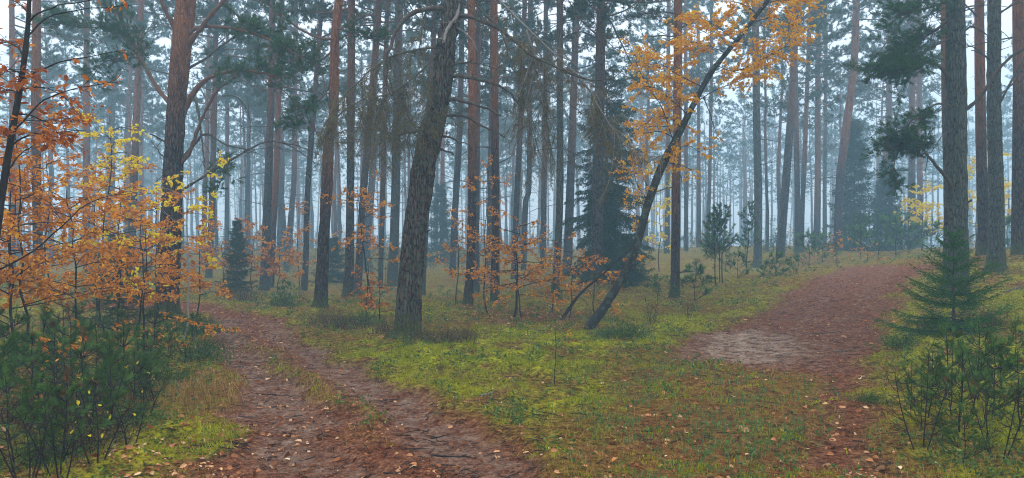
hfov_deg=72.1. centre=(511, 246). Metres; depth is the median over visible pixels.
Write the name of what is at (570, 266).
oak sapling
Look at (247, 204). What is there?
pine tree
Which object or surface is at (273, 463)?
fallen leaves
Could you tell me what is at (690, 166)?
pine tree
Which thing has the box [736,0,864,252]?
pine tree
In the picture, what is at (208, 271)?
pine tree
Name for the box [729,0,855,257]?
pine tree
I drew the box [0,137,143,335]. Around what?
oak sapling
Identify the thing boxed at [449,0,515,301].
pine tree
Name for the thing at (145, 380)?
bare shrub
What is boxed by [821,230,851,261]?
oak sapling
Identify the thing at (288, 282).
young pine
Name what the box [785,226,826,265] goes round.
young pine
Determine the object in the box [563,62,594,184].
pine tree
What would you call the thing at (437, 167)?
pine tree
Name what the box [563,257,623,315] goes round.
oak sapling
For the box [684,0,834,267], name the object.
pine tree
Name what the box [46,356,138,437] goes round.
bare shrub
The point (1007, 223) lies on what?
young pine
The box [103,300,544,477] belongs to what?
forest track
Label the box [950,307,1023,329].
heather shrub
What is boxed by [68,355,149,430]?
young pine
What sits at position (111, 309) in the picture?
spruce tree
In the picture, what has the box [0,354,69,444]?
bare shrub
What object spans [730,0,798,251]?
pine tree
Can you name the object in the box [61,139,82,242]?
pine tree
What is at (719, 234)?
young pine
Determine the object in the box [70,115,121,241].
pine tree
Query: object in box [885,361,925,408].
young pine
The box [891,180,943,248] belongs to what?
birch sapling
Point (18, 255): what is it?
pine tree
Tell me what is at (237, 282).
spruce tree
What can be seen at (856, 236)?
young pine
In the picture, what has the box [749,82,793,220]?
pine tree
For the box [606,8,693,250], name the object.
pine tree
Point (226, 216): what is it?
pine tree
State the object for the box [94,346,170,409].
young pine
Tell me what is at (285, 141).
pine tree
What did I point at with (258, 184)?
pine tree
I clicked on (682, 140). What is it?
pine tree
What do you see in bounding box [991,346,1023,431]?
young pine
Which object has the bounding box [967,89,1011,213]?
pine tree
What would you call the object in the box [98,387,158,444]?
bare shrub
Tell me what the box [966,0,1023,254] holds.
pine tree
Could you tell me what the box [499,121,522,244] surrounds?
pine tree
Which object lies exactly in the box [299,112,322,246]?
pine tree
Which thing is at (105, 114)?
pine tree
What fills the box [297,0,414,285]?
pine tree
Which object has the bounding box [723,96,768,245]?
pine tree
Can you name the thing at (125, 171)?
birch sapling
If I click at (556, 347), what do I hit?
oak sapling
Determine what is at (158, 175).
pine tree
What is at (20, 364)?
young pine
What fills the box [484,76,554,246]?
pine tree
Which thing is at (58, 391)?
young pine
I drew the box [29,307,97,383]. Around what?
young pine
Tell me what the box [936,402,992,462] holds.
young pine
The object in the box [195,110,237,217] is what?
pine tree
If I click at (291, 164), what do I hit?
pine tree
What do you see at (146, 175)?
pine tree
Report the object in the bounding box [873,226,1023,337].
spruce tree
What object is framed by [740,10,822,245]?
pine tree
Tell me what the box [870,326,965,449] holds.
bare shrub
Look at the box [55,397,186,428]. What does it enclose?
bilberry shrub
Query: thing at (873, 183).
pine tree
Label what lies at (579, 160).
pine tree
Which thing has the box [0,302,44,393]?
young pine
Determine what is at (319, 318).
heather shrub
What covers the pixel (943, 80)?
pine tree
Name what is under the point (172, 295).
oak sapling
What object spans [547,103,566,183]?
pine tree
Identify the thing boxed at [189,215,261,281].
oak sapling
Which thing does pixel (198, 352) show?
bilberry shrub
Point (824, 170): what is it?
pine tree
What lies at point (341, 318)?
heather shrub
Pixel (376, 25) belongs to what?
pine tree
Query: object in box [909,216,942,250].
young pine
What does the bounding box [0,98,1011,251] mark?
distant forest
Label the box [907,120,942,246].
pine tree
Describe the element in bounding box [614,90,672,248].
pine tree
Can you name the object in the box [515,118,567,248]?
pine tree
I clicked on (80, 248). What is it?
oak sapling
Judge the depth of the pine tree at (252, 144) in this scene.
96.02 m
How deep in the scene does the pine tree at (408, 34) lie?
47.55 m
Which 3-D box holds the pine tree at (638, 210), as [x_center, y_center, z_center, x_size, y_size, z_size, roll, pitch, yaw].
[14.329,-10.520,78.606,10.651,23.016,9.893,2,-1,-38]
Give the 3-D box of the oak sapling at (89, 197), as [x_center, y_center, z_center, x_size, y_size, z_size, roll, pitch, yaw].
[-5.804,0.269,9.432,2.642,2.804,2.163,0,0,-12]
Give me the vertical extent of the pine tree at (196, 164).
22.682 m
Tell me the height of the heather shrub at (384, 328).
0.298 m
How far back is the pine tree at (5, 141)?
111.81 m
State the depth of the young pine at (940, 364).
6.51 m
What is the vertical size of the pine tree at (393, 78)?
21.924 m
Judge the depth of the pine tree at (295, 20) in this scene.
45.57 m
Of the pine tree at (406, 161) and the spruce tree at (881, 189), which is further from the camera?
the pine tree at (406, 161)
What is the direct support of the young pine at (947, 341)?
on the ground at (437, 275)
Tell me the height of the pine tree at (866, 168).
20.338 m
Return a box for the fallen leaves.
[0,258,1021,477]
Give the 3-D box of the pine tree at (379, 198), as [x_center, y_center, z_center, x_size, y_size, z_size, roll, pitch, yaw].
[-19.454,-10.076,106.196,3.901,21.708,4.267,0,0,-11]
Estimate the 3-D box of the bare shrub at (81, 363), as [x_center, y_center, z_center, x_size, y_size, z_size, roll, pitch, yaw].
[-3.968,1.225,6.192,0.485,0.864,0.694,0,0,0]
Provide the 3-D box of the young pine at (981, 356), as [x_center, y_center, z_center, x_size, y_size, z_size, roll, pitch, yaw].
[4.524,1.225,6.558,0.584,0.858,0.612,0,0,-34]
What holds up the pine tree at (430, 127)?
on the ground at (437, 275)
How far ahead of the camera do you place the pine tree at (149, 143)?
61.26 m
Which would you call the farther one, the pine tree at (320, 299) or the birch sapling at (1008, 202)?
the birch sapling at (1008, 202)
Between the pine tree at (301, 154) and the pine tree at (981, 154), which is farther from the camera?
the pine tree at (301, 154)
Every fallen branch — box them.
[206,439,252,445]
[383,471,409,474]
[811,331,841,333]
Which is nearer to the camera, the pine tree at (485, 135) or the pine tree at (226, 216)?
the pine tree at (226, 216)
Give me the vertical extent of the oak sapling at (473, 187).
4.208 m
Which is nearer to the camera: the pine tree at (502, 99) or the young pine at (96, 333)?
the young pine at (96, 333)
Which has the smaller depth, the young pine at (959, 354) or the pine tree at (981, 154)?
the young pine at (959, 354)
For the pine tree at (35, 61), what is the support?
on the ground at (437, 275)
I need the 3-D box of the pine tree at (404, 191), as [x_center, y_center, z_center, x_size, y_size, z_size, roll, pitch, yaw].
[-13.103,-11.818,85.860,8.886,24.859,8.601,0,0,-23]
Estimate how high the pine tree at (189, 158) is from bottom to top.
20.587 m
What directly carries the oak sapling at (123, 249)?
on the ground at (437, 275)
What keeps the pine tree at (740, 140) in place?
on the ground at (437, 275)
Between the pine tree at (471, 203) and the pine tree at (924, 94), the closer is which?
the pine tree at (471, 203)
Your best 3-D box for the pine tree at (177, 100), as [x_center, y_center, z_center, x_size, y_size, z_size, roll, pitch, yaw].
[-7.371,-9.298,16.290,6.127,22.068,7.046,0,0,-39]
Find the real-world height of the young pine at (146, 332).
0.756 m
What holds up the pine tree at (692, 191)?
on the ground at (437, 275)
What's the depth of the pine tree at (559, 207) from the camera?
21.95 m
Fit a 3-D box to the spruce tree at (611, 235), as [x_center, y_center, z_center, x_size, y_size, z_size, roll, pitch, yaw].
[3.518,-1.824,25.972,3.690,9.794,3.811,0,0,0]
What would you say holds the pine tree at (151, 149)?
on the ground at (437, 275)
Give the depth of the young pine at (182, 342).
10.03 m
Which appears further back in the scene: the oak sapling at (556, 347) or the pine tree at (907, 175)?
the pine tree at (907, 175)
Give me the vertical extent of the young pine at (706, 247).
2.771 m
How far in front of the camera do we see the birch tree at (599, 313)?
14.92 m
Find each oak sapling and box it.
[0,106,93,361]
[0,109,147,371]
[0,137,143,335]
[0,164,188,362]
[0,178,123,388]
[35,150,185,324]
[62,176,192,340]
[74,191,240,353]
[89,163,227,326]
[175,218,232,317]
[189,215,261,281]
[222,215,283,291]
[251,232,304,294]
[275,201,317,287]
[319,170,399,309]
[348,265,388,311]
[362,282,394,318]
[426,216,487,302]
[443,154,519,313]
[453,210,567,317]
[470,238,569,317]
[525,232,588,312]
[527,241,607,317]
[548,328,572,386]
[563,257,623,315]
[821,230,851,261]
[851,241,885,260]
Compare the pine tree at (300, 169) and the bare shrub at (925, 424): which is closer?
the bare shrub at (925, 424)
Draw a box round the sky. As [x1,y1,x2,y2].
[0,0,1012,249]
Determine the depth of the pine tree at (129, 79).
46.31 m
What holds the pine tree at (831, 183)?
on the ground at (437, 275)
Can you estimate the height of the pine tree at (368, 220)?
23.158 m
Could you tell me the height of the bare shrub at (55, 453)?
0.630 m
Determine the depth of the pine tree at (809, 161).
83.45 m
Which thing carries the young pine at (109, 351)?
on the ground at (437, 275)
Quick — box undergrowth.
[0,209,1010,287]
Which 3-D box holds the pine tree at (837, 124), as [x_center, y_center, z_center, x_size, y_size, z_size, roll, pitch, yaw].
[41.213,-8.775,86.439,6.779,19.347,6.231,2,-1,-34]
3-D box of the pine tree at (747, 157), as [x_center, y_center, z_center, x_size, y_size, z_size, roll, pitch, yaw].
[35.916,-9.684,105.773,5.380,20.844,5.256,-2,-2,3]
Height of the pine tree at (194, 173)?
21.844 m
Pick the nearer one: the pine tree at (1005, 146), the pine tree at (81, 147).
the pine tree at (1005, 146)
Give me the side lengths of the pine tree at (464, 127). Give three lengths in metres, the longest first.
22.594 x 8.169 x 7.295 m
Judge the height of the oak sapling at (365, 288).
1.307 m
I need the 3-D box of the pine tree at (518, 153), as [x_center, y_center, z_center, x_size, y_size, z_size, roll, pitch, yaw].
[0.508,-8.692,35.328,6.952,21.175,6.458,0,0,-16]
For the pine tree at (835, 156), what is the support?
on the ground at (437, 275)
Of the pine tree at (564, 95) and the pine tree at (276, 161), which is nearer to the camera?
the pine tree at (276, 161)
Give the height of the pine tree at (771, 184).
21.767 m
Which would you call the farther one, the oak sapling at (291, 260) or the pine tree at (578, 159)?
the pine tree at (578, 159)
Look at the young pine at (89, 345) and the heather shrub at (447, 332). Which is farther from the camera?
the heather shrub at (447, 332)
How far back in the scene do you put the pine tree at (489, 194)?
35.24 m
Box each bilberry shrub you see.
[0,430,100,471]
[27,368,168,403]
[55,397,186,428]
[133,361,213,393]
[149,313,237,334]
[155,336,235,363]
[253,290,308,307]
[326,309,393,327]
[583,327,633,339]
[596,319,654,338]
[842,391,896,406]
[864,332,930,348]
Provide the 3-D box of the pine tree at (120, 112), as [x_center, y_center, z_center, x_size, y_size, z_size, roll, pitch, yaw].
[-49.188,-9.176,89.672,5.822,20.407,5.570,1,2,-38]
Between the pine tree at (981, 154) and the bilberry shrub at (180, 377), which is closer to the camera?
the bilberry shrub at (180, 377)
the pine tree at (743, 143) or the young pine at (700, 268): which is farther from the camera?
the pine tree at (743, 143)
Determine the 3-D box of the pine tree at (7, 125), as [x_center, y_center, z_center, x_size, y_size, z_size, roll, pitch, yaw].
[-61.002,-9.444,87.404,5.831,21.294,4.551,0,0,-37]
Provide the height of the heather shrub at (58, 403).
0.333 m
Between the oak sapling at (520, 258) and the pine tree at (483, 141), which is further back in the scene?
the pine tree at (483, 141)
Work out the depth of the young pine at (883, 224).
32.82 m
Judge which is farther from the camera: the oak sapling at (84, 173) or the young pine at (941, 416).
the oak sapling at (84, 173)
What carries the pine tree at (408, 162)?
on the ground at (437, 275)
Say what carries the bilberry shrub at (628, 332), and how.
on the ground at (437, 275)
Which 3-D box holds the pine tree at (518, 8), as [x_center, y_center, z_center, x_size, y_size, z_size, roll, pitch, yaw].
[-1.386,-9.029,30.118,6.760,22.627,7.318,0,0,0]
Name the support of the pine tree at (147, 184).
on the ground at (437, 275)
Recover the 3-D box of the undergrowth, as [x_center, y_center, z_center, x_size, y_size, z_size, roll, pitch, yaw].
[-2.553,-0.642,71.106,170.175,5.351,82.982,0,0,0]
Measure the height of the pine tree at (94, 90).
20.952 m
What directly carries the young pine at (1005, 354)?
on the ground at (437, 275)
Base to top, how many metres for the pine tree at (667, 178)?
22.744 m
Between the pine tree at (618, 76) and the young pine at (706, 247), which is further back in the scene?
the pine tree at (618, 76)
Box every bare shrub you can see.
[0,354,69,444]
[0,377,61,477]
[0,399,92,477]
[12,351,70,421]
[39,336,99,431]
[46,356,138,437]
[55,390,135,463]
[87,357,118,403]
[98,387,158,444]
[131,372,164,415]
[134,355,153,402]
[644,294,662,324]
[681,299,694,317]
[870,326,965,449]
[953,370,1023,458]
[956,345,989,399]
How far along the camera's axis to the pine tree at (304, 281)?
28.69 m
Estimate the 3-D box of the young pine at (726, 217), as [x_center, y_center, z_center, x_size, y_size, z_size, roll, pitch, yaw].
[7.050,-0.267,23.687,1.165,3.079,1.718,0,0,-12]
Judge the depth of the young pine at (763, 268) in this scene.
23.79 m
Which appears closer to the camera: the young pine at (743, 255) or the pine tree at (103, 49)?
the young pine at (743, 255)
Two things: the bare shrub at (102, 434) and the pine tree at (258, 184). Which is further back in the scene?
the pine tree at (258, 184)
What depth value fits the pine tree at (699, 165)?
54.69 m
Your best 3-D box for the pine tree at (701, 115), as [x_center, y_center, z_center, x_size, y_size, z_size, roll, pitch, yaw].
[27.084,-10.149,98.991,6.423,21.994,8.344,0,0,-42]
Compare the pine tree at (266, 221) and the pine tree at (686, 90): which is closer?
the pine tree at (266, 221)
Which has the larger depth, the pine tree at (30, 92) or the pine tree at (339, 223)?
the pine tree at (30, 92)
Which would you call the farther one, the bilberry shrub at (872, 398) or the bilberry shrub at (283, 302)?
the bilberry shrub at (283, 302)
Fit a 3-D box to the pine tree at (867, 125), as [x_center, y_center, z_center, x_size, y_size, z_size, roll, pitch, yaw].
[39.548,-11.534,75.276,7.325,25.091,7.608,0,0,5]
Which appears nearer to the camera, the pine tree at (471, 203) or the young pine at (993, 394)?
the young pine at (993, 394)
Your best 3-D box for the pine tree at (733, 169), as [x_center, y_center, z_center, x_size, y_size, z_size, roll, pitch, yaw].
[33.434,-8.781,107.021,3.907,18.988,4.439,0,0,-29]
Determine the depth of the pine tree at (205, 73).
43.90 m
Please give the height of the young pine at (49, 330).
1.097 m
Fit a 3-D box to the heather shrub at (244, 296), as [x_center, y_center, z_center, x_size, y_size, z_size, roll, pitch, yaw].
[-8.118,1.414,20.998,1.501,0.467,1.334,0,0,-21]
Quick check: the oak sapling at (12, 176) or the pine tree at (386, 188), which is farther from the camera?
the pine tree at (386, 188)
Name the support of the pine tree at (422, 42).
on the ground at (437, 275)
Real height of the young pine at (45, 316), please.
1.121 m
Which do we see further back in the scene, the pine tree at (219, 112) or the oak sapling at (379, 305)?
the pine tree at (219, 112)
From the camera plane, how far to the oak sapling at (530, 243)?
16.97 m
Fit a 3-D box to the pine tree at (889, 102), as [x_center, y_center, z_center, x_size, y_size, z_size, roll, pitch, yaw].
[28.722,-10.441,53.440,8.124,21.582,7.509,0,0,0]
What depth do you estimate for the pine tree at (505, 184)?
103.57 m
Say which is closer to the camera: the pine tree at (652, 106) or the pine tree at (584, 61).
the pine tree at (652, 106)
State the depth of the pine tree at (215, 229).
50.74 m
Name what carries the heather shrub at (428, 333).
on the ground at (437, 275)
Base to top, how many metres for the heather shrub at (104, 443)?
0.298 m
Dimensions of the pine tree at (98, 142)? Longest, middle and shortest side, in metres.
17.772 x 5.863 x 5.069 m
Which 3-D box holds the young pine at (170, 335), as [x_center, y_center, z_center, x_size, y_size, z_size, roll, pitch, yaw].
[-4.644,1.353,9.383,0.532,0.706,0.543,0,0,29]
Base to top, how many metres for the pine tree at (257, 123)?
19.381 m
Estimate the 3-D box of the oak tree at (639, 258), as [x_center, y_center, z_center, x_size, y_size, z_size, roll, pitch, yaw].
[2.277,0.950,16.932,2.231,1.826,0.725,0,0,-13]
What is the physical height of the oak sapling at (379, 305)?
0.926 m
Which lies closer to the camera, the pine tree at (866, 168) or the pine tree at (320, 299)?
the pine tree at (320, 299)
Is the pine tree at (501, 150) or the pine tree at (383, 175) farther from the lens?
the pine tree at (501, 150)
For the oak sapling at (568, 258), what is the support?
on the ground at (437, 275)
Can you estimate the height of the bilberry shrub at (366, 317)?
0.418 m
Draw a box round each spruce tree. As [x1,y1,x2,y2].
[73,231,164,327]
[214,219,259,292]
[308,236,344,282]
[427,182,459,262]
[560,64,655,285]
[602,231,660,287]
[825,118,882,251]
[863,160,911,250]
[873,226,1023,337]
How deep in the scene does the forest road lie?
12.55 m
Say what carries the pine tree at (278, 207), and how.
on the ground at (437, 275)
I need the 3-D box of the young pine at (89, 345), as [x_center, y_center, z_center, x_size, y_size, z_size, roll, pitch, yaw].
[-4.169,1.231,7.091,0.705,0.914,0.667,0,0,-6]
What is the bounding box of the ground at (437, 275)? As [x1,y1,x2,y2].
[0,245,1023,477]
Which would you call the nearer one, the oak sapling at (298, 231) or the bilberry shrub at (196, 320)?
the bilberry shrub at (196, 320)
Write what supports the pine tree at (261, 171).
on the ground at (437, 275)
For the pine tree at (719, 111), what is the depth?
73.63 m
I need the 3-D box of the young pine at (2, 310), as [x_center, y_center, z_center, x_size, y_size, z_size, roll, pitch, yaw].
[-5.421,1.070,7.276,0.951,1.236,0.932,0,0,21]
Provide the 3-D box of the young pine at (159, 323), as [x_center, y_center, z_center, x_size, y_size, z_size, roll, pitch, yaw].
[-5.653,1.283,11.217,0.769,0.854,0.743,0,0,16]
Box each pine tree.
[0,0,45,277]
[0,0,122,273]
[0,0,127,259]
[0,32,79,257]
[0,115,23,176]
[3,92,44,249]
[4,47,70,206]
[16,0,121,270]
[20,66,60,252]
[24,0,328,314]
[26,38,107,248]
[41,0,227,276]
[44,107,118,201]
[44,123,119,235]
[61,1,191,233]
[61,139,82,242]
[68,83,122,244]
[70,3,166,233]
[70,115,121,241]
[74,0,160,253]
[79,40,131,253]
[90,0,171,233]
[96,19,184,257]
[103,106,146,171]
[107,43,167,204]
[115,148,155,235]
[116,150,155,233]
[121,0,297,277]
[141,1,222,253]
[143,75,164,251]
[143,118,164,222]
[144,111,189,251]
[151,0,267,267]
[159,117,198,248]
[163,104,232,250]
[168,0,243,256]
[184,102,216,248]
[190,86,224,175]
[191,0,266,254]
[194,0,360,287]
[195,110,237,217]
[198,0,287,253]
[198,153,231,245]
[199,90,246,227]
[209,59,263,226]
[220,8,266,225]
[227,5,338,257]
[229,16,325,249]
[229,67,306,222]
[229,117,273,243]
[231,111,290,209]
[234,0,309,290]
[238,0,357,270]
[242,0,397,307]
[242,0,437,296]
[250,118,291,186]
[253,133,317,217]
[258,72,345,247]
[266,36,339,247]
[273,117,321,247]
[283,0,346,290]
[284,132,313,224]
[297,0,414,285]
[298,0,465,293]
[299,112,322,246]
[300,18,367,242]
[301,59,378,241]
[306,0,667,340]
[307,94,361,244]
[322,2,422,269]
[325,27,419,197]
[341,97,366,180]
[355,0,421,285]
[357,5,428,219]
[358,101,390,243]
[366,16,419,207]
[378,47,425,217]
[378,122,391,242]
[379,26,426,209]
[383,1,536,274]
[387,115,435,187]
[390,39,452,162]
[397,0,520,294]
[401,81,467,244]
[404,0,568,278]
[405,0,484,304]
[409,11,467,242]
[410,151,447,241]
[432,139,466,242]
[445,48,501,248]
[445,126,487,220]
[446,39,467,247]
[447,80,506,207]
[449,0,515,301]
[451,19,535,249]
[453,99,507,222]
[455,0,595,278]
[455,1,527,293]
[462,110,524,208]
[464,0,615,269]
[467,96,526,213]
[480,18,552,244]
[480,87,516,218]
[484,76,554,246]
[484,120,524,244]
[487,0,582,270]
[499,25,578,252]
[499,83,529,220]
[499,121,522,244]
[500,0,642,273]
[508,117,547,217]
[510,0,592,296]
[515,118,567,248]
[522,100,556,220]
[523,53,577,228]
[535,0,692,283]
[536,130,566,240]
[538,62,611,249]
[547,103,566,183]
[555,116,587,223]
[563,55,609,246]
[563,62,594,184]
[564,0,710,297]
[564,118,591,229]
[575,118,592,247]
[586,55,636,215]
[604,56,672,232]
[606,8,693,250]
[612,0,722,253]
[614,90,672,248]
[622,90,657,213]
[643,0,731,250]
[648,110,690,206]
[658,74,696,209]
[661,0,733,247]
[663,111,717,245]
[680,117,707,227]
[681,97,733,230]
[682,0,763,244]
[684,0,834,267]
[692,84,735,229]
[705,89,772,244]
[715,128,742,245]
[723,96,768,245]
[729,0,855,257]
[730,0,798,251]
[731,107,783,215]
[734,114,768,244]
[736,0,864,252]
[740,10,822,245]
[747,111,792,237]
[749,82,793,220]
[752,0,870,251]
[768,3,877,246]
[775,118,814,223]
[781,98,830,244]
[782,105,821,200]
[784,0,905,251]
[787,0,868,241]
[799,58,867,212]
[807,105,870,211]
[808,107,838,232]
[821,78,873,243]
[821,100,875,220]
[821,125,838,243]
[828,143,876,223]
[833,0,940,241]
[838,0,940,245]
[839,0,971,263]
[846,28,924,245]
[850,0,1023,297]
[857,125,880,243]
[858,0,973,249]
[858,84,942,218]
[858,132,875,193]
[864,0,986,247]
[876,126,933,245]
[881,113,936,216]
[882,55,939,166]
[882,92,942,214]
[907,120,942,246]
[934,0,987,255]
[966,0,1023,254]
[967,0,1023,274]
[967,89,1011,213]
[968,69,1012,207]
[1001,34,1012,207]
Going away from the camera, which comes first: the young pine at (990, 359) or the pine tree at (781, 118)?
the young pine at (990, 359)
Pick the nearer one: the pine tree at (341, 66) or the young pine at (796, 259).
the young pine at (796, 259)
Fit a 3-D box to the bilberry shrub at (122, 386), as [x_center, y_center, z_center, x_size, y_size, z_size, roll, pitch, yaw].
[-4.446,1.492,7.586,1.361,0.380,0.824,0,0,-30]
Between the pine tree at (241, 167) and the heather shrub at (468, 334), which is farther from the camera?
the pine tree at (241, 167)
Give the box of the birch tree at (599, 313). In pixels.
[584,0,825,329]
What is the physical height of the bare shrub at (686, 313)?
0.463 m
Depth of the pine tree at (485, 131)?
66.27 m
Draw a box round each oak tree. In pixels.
[0,0,136,269]
[560,249,644,319]
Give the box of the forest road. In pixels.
[669,264,943,477]
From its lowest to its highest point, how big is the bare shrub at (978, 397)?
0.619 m
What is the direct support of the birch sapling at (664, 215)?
on the ground at (437, 275)
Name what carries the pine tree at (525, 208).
on the ground at (437, 275)
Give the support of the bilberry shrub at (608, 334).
on the ground at (437, 275)
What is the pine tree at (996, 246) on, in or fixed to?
on the ground at (437, 275)
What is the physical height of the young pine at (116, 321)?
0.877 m
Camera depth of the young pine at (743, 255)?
25.46 m
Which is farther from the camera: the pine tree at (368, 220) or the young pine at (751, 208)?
the pine tree at (368, 220)
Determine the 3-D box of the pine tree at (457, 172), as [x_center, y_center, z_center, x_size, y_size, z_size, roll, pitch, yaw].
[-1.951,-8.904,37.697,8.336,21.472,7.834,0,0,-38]
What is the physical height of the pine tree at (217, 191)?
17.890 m
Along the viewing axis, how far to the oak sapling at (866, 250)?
29.97 m
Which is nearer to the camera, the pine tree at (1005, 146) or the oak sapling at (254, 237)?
the oak sapling at (254, 237)
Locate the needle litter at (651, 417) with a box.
[1,255,1021,477]
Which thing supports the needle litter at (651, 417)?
on the ground at (437, 275)
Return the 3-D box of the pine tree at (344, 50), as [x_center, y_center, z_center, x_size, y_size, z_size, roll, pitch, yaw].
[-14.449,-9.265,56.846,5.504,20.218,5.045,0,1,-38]
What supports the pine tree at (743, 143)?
on the ground at (437, 275)
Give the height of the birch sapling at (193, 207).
3.352 m
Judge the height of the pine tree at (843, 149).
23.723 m
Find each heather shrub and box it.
[0,388,101,432]
[2,388,119,425]
[14,412,139,457]
[93,377,191,395]
[181,333,234,349]
[216,287,265,301]
[294,308,348,324]
[309,307,372,329]
[361,319,393,334]
[407,325,458,343]
[415,323,480,344]
[430,363,449,371]
[435,323,486,339]
[890,319,937,328]
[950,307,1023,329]
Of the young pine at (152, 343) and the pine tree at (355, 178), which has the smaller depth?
the young pine at (152, 343)
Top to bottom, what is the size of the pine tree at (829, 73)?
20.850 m
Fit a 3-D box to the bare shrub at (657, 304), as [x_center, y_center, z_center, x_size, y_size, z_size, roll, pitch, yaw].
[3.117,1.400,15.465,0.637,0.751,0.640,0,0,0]
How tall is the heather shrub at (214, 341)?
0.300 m
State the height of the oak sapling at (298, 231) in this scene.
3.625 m
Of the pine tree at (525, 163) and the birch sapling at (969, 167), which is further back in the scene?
the pine tree at (525, 163)
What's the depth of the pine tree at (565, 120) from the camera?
74.05 m
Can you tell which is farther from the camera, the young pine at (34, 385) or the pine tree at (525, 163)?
the pine tree at (525, 163)
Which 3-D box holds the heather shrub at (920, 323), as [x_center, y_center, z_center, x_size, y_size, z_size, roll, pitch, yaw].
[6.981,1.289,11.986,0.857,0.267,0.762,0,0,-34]
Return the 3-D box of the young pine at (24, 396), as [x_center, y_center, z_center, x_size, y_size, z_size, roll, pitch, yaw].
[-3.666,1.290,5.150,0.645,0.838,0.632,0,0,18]
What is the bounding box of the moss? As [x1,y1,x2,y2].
[0,253,1023,477]
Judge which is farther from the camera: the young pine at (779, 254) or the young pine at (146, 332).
the young pine at (779, 254)
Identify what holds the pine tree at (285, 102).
on the ground at (437, 275)
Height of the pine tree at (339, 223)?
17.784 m
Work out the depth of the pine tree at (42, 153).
69.11 m
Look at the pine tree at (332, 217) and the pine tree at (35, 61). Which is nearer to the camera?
the pine tree at (35, 61)
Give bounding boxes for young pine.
[0,301,61,384]
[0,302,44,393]
[0,306,42,374]
[0,318,78,403]
[0,321,34,394]
[0,367,56,471]
[14,363,112,461]
[19,371,86,445]
[20,326,79,396]
[23,295,86,361]
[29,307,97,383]
[57,326,132,406]
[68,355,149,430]
[69,369,123,441]
[71,313,124,367]
[86,317,153,381]
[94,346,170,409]
[95,329,145,402]
[101,306,132,347]
[128,326,165,370]
[128,336,169,382]
[132,302,186,347]
[153,322,190,366]
[164,326,194,362]
[181,311,203,343]
[276,277,298,294]
[652,270,661,302]
[672,258,719,300]
[698,206,729,281]
[701,195,740,282]
[708,217,732,282]
[723,248,754,278]
[735,192,763,269]
[757,259,781,278]
[759,248,795,275]
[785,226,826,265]
[785,255,805,273]
[806,227,842,262]
[840,220,871,251]
[847,207,874,258]
[856,210,899,254]
[872,206,928,254]
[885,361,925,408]
[890,218,927,251]
[902,371,946,426]
[906,335,987,431]
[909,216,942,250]
[913,343,971,414]
[914,323,976,399]
[917,342,968,416]
[926,405,959,440]
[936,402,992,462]
[960,313,1023,406]
[965,368,1020,424]
[967,333,1023,418]
[979,331,1023,387]
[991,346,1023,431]
[1002,313,1023,362]
[1005,215,1010,245]
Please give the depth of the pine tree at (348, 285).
21.90 m
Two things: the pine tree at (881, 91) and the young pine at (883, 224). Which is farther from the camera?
the pine tree at (881, 91)
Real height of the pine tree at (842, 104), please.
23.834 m
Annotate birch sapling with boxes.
[56,109,165,332]
[113,231,168,350]
[142,151,230,337]
[638,164,681,271]
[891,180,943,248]
[967,152,1010,248]
[1004,178,1011,247]
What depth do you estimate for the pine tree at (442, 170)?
58.53 m
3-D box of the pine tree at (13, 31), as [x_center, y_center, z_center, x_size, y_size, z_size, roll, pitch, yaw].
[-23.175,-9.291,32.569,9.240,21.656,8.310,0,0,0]
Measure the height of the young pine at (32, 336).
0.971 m
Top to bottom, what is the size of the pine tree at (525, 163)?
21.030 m
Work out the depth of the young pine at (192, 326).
11.94 m
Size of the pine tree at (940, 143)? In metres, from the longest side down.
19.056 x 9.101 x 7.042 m
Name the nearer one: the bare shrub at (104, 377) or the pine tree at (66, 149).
the bare shrub at (104, 377)
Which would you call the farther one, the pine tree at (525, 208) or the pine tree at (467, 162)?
the pine tree at (467, 162)
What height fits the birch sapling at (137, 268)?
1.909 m
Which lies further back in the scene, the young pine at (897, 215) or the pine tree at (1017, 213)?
the young pine at (897, 215)
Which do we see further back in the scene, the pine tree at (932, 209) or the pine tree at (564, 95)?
the pine tree at (932, 209)
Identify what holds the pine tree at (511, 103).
on the ground at (437, 275)
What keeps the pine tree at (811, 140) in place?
on the ground at (437, 275)
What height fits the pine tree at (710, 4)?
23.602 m
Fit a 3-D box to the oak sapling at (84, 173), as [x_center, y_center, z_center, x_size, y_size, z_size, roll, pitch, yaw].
[-7.958,-0.162,13.994,2.737,3.538,2.159,0,0,-38]
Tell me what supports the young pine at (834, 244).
on the ground at (437, 275)
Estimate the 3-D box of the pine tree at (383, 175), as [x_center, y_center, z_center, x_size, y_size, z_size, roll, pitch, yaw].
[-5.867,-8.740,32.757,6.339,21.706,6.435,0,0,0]
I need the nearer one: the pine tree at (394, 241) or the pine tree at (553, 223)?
the pine tree at (394, 241)
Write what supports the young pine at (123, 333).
on the ground at (437, 275)

